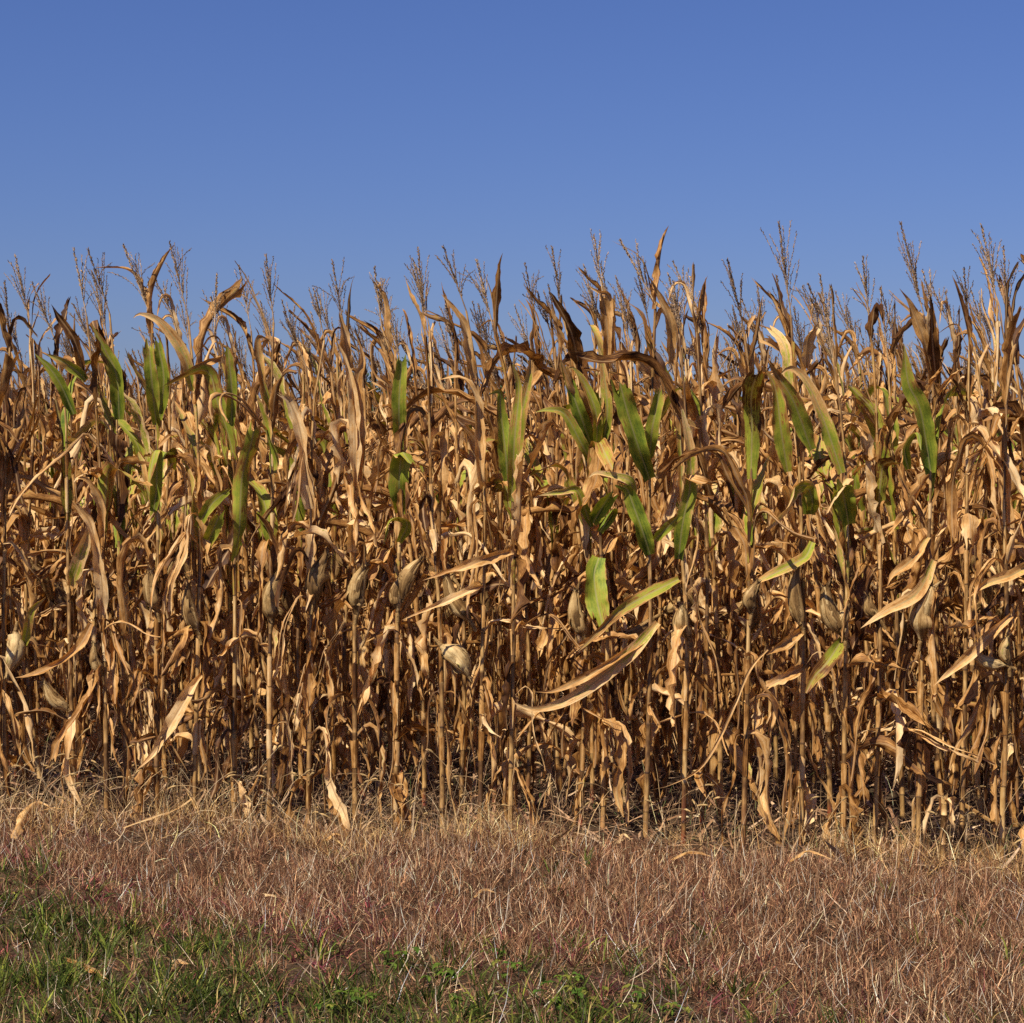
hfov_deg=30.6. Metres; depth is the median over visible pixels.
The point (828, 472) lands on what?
corn plant
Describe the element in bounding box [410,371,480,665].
corn plant
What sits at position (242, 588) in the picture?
corn plant
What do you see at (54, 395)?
corn plant
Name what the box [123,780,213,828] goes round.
fallen leaf
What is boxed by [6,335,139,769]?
corn plant
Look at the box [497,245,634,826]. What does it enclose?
corn plant
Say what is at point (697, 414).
corn plant
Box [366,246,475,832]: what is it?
corn plant
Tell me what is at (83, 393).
corn plant
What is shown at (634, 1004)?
broadleaf weed
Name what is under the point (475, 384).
corn plant
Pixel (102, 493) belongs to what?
corn plant
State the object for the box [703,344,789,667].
corn plant
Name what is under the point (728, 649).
corn plant
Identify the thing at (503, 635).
corn plant
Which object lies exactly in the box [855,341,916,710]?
corn plant
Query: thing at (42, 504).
corn plant
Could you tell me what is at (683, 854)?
fallen leaf
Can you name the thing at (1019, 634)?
corn plant
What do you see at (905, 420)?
corn plant
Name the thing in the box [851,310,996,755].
corn plant
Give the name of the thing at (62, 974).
green grass
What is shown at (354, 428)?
corn plant
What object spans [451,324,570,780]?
corn plant
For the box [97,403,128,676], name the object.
corn plant
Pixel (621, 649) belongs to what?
corn plant
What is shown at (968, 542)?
corn plant
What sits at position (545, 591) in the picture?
corn plant
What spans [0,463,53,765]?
corn plant
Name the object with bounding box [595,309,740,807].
corn plant
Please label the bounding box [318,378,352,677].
corn plant
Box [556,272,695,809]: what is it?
corn plant
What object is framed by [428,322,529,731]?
corn plant
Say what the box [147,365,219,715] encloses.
corn plant
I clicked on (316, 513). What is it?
corn plant
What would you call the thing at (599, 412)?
corn plant
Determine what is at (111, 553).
corn plant
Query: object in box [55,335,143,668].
corn plant
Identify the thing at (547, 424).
corn plant
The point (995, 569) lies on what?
corn plant
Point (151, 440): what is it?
corn plant
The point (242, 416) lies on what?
corn plant
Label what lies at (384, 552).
corn plant
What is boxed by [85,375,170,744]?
corn plant
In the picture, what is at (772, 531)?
corn plant
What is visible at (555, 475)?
corn plant
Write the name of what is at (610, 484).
corn plant
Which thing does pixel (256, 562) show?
corn plant
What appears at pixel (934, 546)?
corn plant
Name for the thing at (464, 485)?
corn plant
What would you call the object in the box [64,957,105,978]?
fallen leaf
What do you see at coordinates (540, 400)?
corn plant
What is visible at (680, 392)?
corn plant
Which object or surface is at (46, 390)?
corn plant
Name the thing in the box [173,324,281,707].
corn plant
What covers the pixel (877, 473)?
corn plant
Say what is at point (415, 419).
corn plant
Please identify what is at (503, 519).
corn plant
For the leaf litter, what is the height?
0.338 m
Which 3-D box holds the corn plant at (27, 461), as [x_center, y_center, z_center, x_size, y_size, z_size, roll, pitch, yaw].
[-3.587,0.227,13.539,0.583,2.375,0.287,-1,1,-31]
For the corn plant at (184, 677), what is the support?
on the ground at (300, 807)
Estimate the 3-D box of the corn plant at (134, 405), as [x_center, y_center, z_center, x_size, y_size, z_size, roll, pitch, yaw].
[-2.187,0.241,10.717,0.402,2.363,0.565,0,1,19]
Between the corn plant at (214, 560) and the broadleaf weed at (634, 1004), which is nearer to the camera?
the broadleaf weed at (634, 1004)
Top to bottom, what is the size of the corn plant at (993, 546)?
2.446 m
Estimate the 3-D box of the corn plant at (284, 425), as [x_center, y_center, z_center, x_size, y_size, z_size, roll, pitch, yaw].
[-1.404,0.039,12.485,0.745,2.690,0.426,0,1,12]
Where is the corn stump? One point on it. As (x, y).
(945, 801)
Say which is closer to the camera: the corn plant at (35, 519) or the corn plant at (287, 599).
the corn plant at (287, 599)
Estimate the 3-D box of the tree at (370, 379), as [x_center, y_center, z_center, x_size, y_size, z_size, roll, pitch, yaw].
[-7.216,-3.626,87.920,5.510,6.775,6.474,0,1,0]
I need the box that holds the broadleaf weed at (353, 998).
[313,990,361,1014]
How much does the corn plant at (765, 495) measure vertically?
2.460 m
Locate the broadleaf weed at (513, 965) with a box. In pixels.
[492,959,527,981]
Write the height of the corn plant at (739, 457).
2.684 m
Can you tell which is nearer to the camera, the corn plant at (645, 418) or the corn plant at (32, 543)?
the corn plant at (32, 543)
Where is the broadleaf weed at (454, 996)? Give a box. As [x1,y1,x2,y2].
[448,992,476,1010]
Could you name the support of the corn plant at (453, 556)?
on the ground at (300, 807)
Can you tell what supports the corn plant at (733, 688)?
on the ground at (300, 807)
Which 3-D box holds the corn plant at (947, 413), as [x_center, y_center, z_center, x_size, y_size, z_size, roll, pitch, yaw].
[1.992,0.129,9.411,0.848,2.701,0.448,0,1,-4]
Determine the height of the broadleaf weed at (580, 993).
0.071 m
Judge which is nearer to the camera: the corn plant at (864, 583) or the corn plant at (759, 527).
the corn plant at (864, 583)
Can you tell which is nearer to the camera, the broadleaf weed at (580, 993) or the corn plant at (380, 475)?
the broadleaf weed at (580, 993)
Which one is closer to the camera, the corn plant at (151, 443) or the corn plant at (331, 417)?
the corn plant at (331, 417)
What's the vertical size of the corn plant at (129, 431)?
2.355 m
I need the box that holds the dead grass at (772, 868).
[0,776,1023,1022]
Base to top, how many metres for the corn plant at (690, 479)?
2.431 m
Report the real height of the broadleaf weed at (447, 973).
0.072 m
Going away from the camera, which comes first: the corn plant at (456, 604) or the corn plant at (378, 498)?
the corn plant at (456, 604)
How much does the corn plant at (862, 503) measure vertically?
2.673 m
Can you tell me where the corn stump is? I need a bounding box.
[923,792,954,860]
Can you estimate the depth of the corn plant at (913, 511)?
10.84 m
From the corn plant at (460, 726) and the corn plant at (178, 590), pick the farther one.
the corn plant at (178, 590)
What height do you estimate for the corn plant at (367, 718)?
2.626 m
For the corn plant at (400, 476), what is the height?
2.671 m
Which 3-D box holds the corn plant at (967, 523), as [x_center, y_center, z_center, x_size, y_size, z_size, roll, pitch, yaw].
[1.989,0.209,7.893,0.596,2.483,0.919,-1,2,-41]
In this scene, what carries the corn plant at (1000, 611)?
on the ground at (300, 807)
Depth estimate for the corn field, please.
14.12 m
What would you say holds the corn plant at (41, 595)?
on the ground at (300, 807)
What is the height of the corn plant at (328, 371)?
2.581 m
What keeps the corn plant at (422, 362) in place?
on the ground at (300, 807)
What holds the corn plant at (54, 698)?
on the ground at (300, 807)
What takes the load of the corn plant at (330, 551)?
on the ground at (300, 807)
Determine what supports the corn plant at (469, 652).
on the ground at (300, 807)
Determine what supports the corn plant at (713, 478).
on the ground at (300, 807)
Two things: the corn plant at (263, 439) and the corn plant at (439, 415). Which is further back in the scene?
the corn plant at (263, 439)
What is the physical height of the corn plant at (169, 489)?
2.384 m
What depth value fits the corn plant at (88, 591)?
10.24 m
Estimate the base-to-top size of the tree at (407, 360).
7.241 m
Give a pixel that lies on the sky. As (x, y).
(303, 134)
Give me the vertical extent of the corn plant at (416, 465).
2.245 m
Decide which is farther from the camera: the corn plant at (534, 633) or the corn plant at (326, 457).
the corn plant at (534, 633)
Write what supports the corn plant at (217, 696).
on the ground at (300, 807)
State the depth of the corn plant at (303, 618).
11.54 m
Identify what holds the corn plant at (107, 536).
on the ground at (300, 807)
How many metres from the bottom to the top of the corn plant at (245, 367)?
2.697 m
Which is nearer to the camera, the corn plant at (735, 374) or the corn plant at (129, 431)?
the corn plant at (129, 431)
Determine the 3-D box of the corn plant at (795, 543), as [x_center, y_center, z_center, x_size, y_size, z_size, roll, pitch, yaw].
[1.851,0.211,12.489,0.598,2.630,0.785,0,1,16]
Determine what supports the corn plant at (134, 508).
on the ground at (300, 807)
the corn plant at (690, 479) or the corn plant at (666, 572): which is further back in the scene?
the corn plant at (666, 572)
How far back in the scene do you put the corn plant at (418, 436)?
12.15 m
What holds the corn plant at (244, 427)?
on the ground at (300, 807)
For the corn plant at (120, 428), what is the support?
on the ground at (300, 807)
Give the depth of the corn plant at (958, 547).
8.54 m
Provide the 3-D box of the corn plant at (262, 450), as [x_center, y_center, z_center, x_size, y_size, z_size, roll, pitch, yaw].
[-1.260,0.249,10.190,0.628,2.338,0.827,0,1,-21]
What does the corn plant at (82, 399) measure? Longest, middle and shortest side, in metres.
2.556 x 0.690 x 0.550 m
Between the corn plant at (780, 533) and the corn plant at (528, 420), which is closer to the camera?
the corn plant at (780, 533)
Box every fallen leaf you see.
[11,801,54,838]
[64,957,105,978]
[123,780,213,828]
[171,959,187,969]
[326,833,344,840]
[472,888,495,897]
[617,833,629,842]
[672,851,712,859]
[787,850,830,861]
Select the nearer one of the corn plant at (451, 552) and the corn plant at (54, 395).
the corn plant at (451, 552)
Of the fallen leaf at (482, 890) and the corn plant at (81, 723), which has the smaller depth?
the fallen leaf at (482, 890)
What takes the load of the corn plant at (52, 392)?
on the ground at (300, 807)
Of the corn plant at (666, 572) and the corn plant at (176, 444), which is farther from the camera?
the corn plant at (666, 572)
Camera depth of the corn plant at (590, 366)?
12.79 m
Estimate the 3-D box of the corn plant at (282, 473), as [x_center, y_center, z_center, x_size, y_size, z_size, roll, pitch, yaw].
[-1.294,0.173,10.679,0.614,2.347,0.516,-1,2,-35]
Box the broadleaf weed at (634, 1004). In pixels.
[617,984,645,1009]
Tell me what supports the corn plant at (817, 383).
on the ground at (300, 807)
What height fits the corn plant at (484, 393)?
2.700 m
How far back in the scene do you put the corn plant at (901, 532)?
9.33 m
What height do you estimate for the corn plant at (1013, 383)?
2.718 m
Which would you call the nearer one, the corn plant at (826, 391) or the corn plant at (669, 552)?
the corn plant at (669, 552)
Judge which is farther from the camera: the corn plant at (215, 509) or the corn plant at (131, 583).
the corn plant at (215, 509)
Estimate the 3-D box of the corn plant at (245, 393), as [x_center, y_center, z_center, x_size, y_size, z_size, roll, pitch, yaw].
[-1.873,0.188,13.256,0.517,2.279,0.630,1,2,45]
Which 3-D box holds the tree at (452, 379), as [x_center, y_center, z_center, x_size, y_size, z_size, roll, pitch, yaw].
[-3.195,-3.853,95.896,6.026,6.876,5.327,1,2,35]
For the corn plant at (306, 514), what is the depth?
10.79 m
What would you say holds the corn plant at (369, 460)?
on the ground at (300, 807)
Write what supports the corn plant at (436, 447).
on the ground at (300, 807)
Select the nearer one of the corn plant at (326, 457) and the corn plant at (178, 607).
the corn plant at (326, 457)
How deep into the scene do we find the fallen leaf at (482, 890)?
6.89 m
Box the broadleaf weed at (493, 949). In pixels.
[480,944,506,955]
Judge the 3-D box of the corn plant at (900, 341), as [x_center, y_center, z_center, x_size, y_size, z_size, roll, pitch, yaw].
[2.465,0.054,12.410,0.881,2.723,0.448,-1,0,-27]
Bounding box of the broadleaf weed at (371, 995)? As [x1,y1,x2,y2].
[346,987,378,1004]
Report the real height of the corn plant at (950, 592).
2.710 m
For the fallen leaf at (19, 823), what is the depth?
8.24 m
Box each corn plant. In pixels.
[0,253,56,781]
[0,280,59,805]
[0,311,59,735]
[0,334,91,763]
[0,339,68,739]
[0,407,40,782]
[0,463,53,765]
[0,517,49,704]
[1,403,16,638]
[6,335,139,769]
[6,367,108,742]
[6,471,29,659]
[7,271,113,783]
[9,247,160,816]
[9,355,125,779]
[9,381,34,665]
[11,486,60,675]
[12,318,105,764]
[13,281,103,815]
[13,367,67,656]
[13,370,66,721]
[13,379,43,601]
[14,296,216,791]
[18,362,108,743]
[18,389,59,641]
[23,357,111,720]
[31,351,112,699]
[31,371,61,687]
[37,372,76,645]
[44,377,87,642]
[46,375,113,560]
[48,313,145,745]
[55,247,149,813]
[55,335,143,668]
[64,329,170,760]
[80,335,166,720]
[85,359,152,688]
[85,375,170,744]
[96,243,192,821]
[97,359,256,762]
[97,380,154,706]
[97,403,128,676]
[100,327,174,679]
[107,523,134,643]
[108,325,214,792]
[108,385,154,716]
[111,276,242,795]
[115,350,182,747]
[116,342,283,764]
[118,367,170,634]
[126,379,171,656]
[127,334,172,679]
[130,274,306,820]
[131,404,190,692]
[132,301,217,759]
[133,240,248,816]
[134,340,190,700]
[137,300,211,705]
[139,362,184,692]
[139,372,218,741]
[139,475,185,688]
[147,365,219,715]
[168,264,325,800]
[168,326,245,793]
[173,311,244,703]
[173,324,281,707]
[178,411,224,632]
[179,296,289,769]
[189,299,275,705]
[203,330,289,740]
[203,342,262,696]
[207,385,247,685]
[208,253,302,820]
[210,344,268,624]
[212,326,362,755]
[216,377,269,653]
[223,364,303,739]
[234,340,342,772]
[237,300,333,801]
[238,382,288,709]
[243,331,331,690]
[244,311,335,713]
[245,346,330,685]
[246,282,349,833]
[248,319,343,709]
[249,335,309,742]
[251,310,392,798]
[256,372,290,657]
[257,305,392,798]
[263,288,350,780]
[266,383,336,683]
[278,346,323,673]
[280,309,403,793]
[280,353,344,720]
[286,258,386,832]
[289,309,408,767]
[297,326,390,673]
[302,348,384,709]
[311,346,377,684]
[313,352,381,681]
[316,258,440,777]
[317,320,380,749]
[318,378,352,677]
[320,373,404,740]
[325,360,371,720]
[326,374,378,708]
[328,281,470,778]
[328,361,407,715]
[351,315,438,658]
[356,300,478,750]
[357,266,437,833]
[359,321,457,806]
[363,282,507,805]
[365,325,487,749]
[365,435,415,672]
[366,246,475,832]
[366,310,527,773]
[366,351,413,681]
[368,334,477,728]
[368,339,451,723]
[377,384,416,615]
[387,253,620,829]
[396,328,435,693]
[403,244,580,828]
[404,377,446,702]
[405,303,543,783]
[406,301,563,750]
[406,386,449,674]
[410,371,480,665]
[411,347,475,717]
[412,350,476,711]
[415,335,456,709]
[415,371,455,626]
[416,347,469,626]
[417,346,496,750]
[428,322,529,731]
[435,371,522,729]
[441,347,525,808]
[444,328,516,682]
[448,262,612,782]
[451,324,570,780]
[453,356,506,698]
[461,335,545,730]
[461,340,533,679]
[462,319,565,811]
[469,354,500,697]
[474,358,548,673]
[478,378,506,672]
[486,290,620,809]
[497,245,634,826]
[497,336,566,759]
[502,361,561,728]
[502,365,570,722]
[505,304,595,752]
[506,334,566,525]
[507,275,634,802]
[512,226,728,838]
[518,362,563,676]
[522,285,617,803]
[522,353,579,725]
[523,359,563,683]
[530,291,665,779]
[532,264,602,732]
[533,339,597,706]
[535,297,672,779]
[541,485,612,683]
[551,328,588,487]
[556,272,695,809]
[557,229,660,829]
[564,267,733,767]
[567,362,644,753]
[574,263,677,775]
[575,278,728,846]
[580,299,643,738]
[582,364,670,675]
[589,333,635,694]
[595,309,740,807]
[604,283,702,751]
[610,362,642,690]
[611,368,689,619]
[618,335,646,715]
[626,328,679,671]
[627,353,701,720]
[634,330,715,705]
[634,408,767,751]
[635,366,677,682]
[640,287,768,780]
[644,262,765,826]
[645,260,751,807]
[646,324,741,688]
[652,258,816,851]
[656,298,748,749]
[656,346,727,720]
[658,279,820,815]
[666,305,772,754]
[671,342,744,639]
[679,359,761,678]
[679,360,756,682]
[690,373,741,724]
[691,342,742,741]
[693,298,813,780]
[693,317,827,776]
[699,311,792,704]
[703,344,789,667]
[708,306,864,828]
[713,359,840,786]
[717,324,779,722]
[721,353,815,702]
[722,338,822,662]
[728,325,817,754]
[739,286,832,743]
[742,327,897,783]
[743,220,844,851]
[744,363,808,660]
[751,275,872,816]
[755,285,867,737]
[755,301,831,753]
[755,347,836,739]
[758,352,839,691]
[762,299,824,634]
[770,273,953,850]
[779,307,904,749]
[780,357,873,747]
[788,318,946,789]
[790,283,914,818]
[790,384,882,722]
[809,291,875,765]
[813,347,927,784]
[815,285,917,748]
[816,375,836,682]
[817,354,872,675]
[818,336,875,703]
[821,331,875,698]
[822,388,876,718]
[829,269,997,784]
[833,369,883,689]
[838,287,916,818]
[839,340,941,765]
[841,255,994,845]
[845,313,925,646]
[846,380,916,679]
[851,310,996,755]
[854,223,1000,819]
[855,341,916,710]
[855,356,916,696]
[859,221,974,847]
[870,370,970,743]
[872,315,929,706]
[873,281,1020,785]
[875,341,931,728]
[884,266,1023,853]
[884,336,987,745]
[889,290,987,817]
[891,346,959,676]
[895,290,1023,768]
[898,342,1010,707]
[899,291,962,753]
[904,357,983,696]
[910,397,993,649]
[916,329,1023,747]
[919,363,994,701]
[934,245,1023,864]
[939,297,999,730]
[939,323,1023,827]
[940,304,1023,790]
[942,355,966,682]
[949,341,999,681]
[959,347,1023,690]
[963,350,1023,721]
[968,254,1023,850]
[988,344,1023,726]
[992,384,1010,690]
[1012,384,1023,674]
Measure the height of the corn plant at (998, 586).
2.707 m
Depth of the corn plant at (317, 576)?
8.31 m
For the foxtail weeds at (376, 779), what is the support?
on the ground at (300, 807)
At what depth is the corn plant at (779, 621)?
11.71 m
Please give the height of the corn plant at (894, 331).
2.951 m
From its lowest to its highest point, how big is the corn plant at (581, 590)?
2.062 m
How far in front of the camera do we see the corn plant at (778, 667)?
8.56 m
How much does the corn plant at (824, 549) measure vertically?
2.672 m
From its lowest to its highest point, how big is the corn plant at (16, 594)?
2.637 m
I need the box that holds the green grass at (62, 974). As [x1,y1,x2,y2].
[0,833,1023,1022]
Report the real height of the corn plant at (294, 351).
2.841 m
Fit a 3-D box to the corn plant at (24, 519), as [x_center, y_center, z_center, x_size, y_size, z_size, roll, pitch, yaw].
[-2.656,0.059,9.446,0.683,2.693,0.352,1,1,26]
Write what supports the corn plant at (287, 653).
on the ground at (300, 807)
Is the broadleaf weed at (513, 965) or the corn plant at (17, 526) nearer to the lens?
the broadleaf weed at (513, 965)
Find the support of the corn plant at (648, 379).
on the ground at (300, 807)
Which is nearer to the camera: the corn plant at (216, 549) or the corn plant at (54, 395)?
the corn plant at (216, 549)
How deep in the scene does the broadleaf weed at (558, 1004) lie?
5.50 m
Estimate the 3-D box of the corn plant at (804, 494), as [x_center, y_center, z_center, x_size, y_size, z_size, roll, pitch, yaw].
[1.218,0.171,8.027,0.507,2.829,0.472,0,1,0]
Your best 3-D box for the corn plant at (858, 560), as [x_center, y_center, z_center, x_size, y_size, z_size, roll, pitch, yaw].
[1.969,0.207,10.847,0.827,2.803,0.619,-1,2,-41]
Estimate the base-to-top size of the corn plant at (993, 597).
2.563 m
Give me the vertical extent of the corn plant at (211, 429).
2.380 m
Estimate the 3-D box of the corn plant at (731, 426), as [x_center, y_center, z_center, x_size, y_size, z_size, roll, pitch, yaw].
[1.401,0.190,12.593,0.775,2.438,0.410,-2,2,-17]
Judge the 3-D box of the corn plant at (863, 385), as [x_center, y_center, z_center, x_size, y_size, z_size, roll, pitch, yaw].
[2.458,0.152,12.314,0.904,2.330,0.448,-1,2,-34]
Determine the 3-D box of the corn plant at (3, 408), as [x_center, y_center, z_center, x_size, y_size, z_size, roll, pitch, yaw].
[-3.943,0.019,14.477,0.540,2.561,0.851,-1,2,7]
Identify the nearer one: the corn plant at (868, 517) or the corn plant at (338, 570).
the corn plant at (338, 570)
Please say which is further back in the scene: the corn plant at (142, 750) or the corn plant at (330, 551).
the corn plant at (330, 551)
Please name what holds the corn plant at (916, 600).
on the ground at (300, 807)
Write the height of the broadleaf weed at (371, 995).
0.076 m
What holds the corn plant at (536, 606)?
on the ground at (300, 807)
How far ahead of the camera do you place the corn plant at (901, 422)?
10.84 m
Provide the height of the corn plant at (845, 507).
2.532 m
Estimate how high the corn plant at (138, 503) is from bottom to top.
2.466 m
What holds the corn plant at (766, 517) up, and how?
on the ground at (300, 807)
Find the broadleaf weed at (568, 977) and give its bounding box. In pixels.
[553,972,583,994]
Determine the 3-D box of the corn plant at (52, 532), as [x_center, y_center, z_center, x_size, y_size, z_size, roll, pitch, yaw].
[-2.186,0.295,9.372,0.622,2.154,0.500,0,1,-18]
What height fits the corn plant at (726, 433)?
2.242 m
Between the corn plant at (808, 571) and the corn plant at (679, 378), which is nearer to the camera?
the corn plant at (808, 571)
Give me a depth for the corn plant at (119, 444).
8.59 m
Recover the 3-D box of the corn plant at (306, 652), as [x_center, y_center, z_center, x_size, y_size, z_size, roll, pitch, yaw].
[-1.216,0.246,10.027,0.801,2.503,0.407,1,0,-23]
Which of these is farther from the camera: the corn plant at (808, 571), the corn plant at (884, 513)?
the corn plant at (884, 513)
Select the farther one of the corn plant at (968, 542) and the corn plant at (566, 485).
the corn plant at (968, 542)
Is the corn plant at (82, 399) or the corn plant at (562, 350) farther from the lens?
the corn plant at (562, 350)
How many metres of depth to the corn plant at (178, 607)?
12.53 m
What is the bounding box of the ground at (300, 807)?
[0,603,1023,1022]
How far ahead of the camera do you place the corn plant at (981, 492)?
10.78 m
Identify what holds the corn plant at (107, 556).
on the ground at (300, 807)
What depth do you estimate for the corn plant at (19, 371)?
11.03 m
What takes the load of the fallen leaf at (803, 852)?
on the ground at (300, 807)
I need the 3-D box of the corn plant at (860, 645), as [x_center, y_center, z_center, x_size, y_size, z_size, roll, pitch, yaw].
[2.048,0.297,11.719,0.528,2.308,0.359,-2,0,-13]
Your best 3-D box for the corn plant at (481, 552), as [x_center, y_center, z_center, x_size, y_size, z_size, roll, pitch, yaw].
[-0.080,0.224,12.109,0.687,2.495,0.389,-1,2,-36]
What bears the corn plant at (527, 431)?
on the ground at (300, 807)
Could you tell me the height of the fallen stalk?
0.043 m
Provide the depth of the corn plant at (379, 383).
11.50 m
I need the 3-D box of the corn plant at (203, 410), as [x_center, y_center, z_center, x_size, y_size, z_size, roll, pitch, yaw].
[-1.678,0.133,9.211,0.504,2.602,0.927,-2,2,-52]
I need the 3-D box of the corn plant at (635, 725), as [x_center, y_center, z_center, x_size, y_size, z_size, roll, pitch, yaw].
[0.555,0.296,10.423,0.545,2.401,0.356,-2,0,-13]
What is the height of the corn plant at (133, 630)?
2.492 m
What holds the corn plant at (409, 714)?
on the ground at (300, 807)
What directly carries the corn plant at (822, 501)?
on the ground at (300, 807)
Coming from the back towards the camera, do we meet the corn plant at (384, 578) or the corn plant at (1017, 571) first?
the corn plant at (384, 578)
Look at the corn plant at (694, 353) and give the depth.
11.90 m
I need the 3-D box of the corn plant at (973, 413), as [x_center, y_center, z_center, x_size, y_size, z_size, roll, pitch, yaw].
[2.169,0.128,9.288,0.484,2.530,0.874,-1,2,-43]
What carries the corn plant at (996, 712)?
on the ground at (300, 807)
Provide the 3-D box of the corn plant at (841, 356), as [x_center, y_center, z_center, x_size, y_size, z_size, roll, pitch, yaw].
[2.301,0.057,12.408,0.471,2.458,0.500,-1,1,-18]
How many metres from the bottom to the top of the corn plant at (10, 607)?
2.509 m
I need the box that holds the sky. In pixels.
[0,0,1023,431]
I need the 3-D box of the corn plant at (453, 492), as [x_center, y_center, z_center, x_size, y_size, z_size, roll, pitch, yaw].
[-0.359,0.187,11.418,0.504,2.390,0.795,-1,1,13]
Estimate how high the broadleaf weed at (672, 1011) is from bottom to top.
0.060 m
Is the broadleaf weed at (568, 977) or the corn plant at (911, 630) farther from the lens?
the corn plant at (911, 630)
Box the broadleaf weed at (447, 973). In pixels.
[420,963,457,987]
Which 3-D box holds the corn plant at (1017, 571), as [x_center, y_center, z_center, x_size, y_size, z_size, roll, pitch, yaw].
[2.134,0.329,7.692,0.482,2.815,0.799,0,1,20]
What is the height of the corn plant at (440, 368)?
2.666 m
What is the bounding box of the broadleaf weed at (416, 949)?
[381,946,422,970]
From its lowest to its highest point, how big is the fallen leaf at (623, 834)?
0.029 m
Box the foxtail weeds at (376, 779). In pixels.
[0,726,1023,895]
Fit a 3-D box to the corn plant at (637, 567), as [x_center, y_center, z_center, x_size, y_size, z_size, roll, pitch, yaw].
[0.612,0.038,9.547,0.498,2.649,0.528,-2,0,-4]
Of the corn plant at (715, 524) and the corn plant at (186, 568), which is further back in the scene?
the corn plant at (186, 568)
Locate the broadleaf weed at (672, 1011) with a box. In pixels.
[655,1002,693,1019]
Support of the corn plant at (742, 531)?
on the ground at (300, 807)
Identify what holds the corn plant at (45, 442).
on the ground at (300, 807)
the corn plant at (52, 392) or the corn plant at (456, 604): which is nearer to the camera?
the corn plant at (456, 604)
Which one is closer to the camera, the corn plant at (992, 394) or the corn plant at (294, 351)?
the corn plant at (992, 394)
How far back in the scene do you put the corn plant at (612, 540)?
8.81 m
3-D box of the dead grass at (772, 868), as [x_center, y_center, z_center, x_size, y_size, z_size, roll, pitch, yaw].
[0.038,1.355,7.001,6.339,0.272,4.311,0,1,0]
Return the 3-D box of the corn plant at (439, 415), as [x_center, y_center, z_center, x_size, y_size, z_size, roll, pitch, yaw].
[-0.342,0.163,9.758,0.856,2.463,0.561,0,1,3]
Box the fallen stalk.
[946,794,995,823]
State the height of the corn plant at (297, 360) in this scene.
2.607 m
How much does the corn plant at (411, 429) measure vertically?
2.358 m
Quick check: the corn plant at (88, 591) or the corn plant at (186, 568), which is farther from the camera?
the corn plant at (186, 568)
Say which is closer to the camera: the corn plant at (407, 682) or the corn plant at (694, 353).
the corn plant at (407, 682)
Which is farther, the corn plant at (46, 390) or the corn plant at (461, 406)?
the corn plant at (46, 390)
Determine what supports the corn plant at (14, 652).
on the ground at (300, 807)
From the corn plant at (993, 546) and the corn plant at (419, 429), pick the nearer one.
the corn plant at (993, 546)
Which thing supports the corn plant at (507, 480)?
on the ground at (300, 807)
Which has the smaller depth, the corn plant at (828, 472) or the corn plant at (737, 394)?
the corn plant at (828, 472)
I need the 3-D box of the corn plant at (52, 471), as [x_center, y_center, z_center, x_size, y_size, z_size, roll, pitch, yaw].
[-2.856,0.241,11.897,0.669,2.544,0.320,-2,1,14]
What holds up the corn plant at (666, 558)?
on the ground at (300, 807)
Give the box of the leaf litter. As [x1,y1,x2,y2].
[0,650,1023,879]
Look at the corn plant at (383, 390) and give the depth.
12.08 m
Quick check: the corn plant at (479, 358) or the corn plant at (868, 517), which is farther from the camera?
the corn plant at (868, 517)
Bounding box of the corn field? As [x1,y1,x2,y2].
[0,273,1023,796]
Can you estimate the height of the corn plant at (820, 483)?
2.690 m
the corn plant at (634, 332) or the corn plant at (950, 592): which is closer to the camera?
the corn plant at (634, 332)
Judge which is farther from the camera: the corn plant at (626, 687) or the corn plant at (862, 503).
the corn plant at (626, 687)
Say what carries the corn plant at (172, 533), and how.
on the ground at (300, 807)
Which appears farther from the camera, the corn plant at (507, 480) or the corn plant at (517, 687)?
the corn plant at (517, 687)
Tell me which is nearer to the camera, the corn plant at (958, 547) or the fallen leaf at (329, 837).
the fallen leaf at (329, 837)
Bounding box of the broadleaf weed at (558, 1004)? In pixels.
[532,980,581,1012]
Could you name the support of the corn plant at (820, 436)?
on the ground at (300, 807)
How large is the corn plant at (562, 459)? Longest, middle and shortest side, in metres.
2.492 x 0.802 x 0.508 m
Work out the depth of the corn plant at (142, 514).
13.41 m
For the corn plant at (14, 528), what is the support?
on the ground at (300, 807)
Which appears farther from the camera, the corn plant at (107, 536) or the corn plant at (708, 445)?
the corn plant at (107, 536)
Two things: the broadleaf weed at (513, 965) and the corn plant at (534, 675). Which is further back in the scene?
the corn plant at (534, 675)
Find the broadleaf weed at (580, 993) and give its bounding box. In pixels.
[565,986,609,1005]
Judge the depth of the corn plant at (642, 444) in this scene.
7.98 m
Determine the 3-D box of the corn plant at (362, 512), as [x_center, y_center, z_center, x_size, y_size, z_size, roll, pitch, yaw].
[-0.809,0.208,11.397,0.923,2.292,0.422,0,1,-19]
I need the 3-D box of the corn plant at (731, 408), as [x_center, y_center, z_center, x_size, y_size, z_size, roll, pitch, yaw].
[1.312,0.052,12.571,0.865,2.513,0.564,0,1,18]
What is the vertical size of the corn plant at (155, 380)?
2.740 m
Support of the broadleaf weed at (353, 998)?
on the ground at (300, 807)
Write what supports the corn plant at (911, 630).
on the ground at (300, 807)
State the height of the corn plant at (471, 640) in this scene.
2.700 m

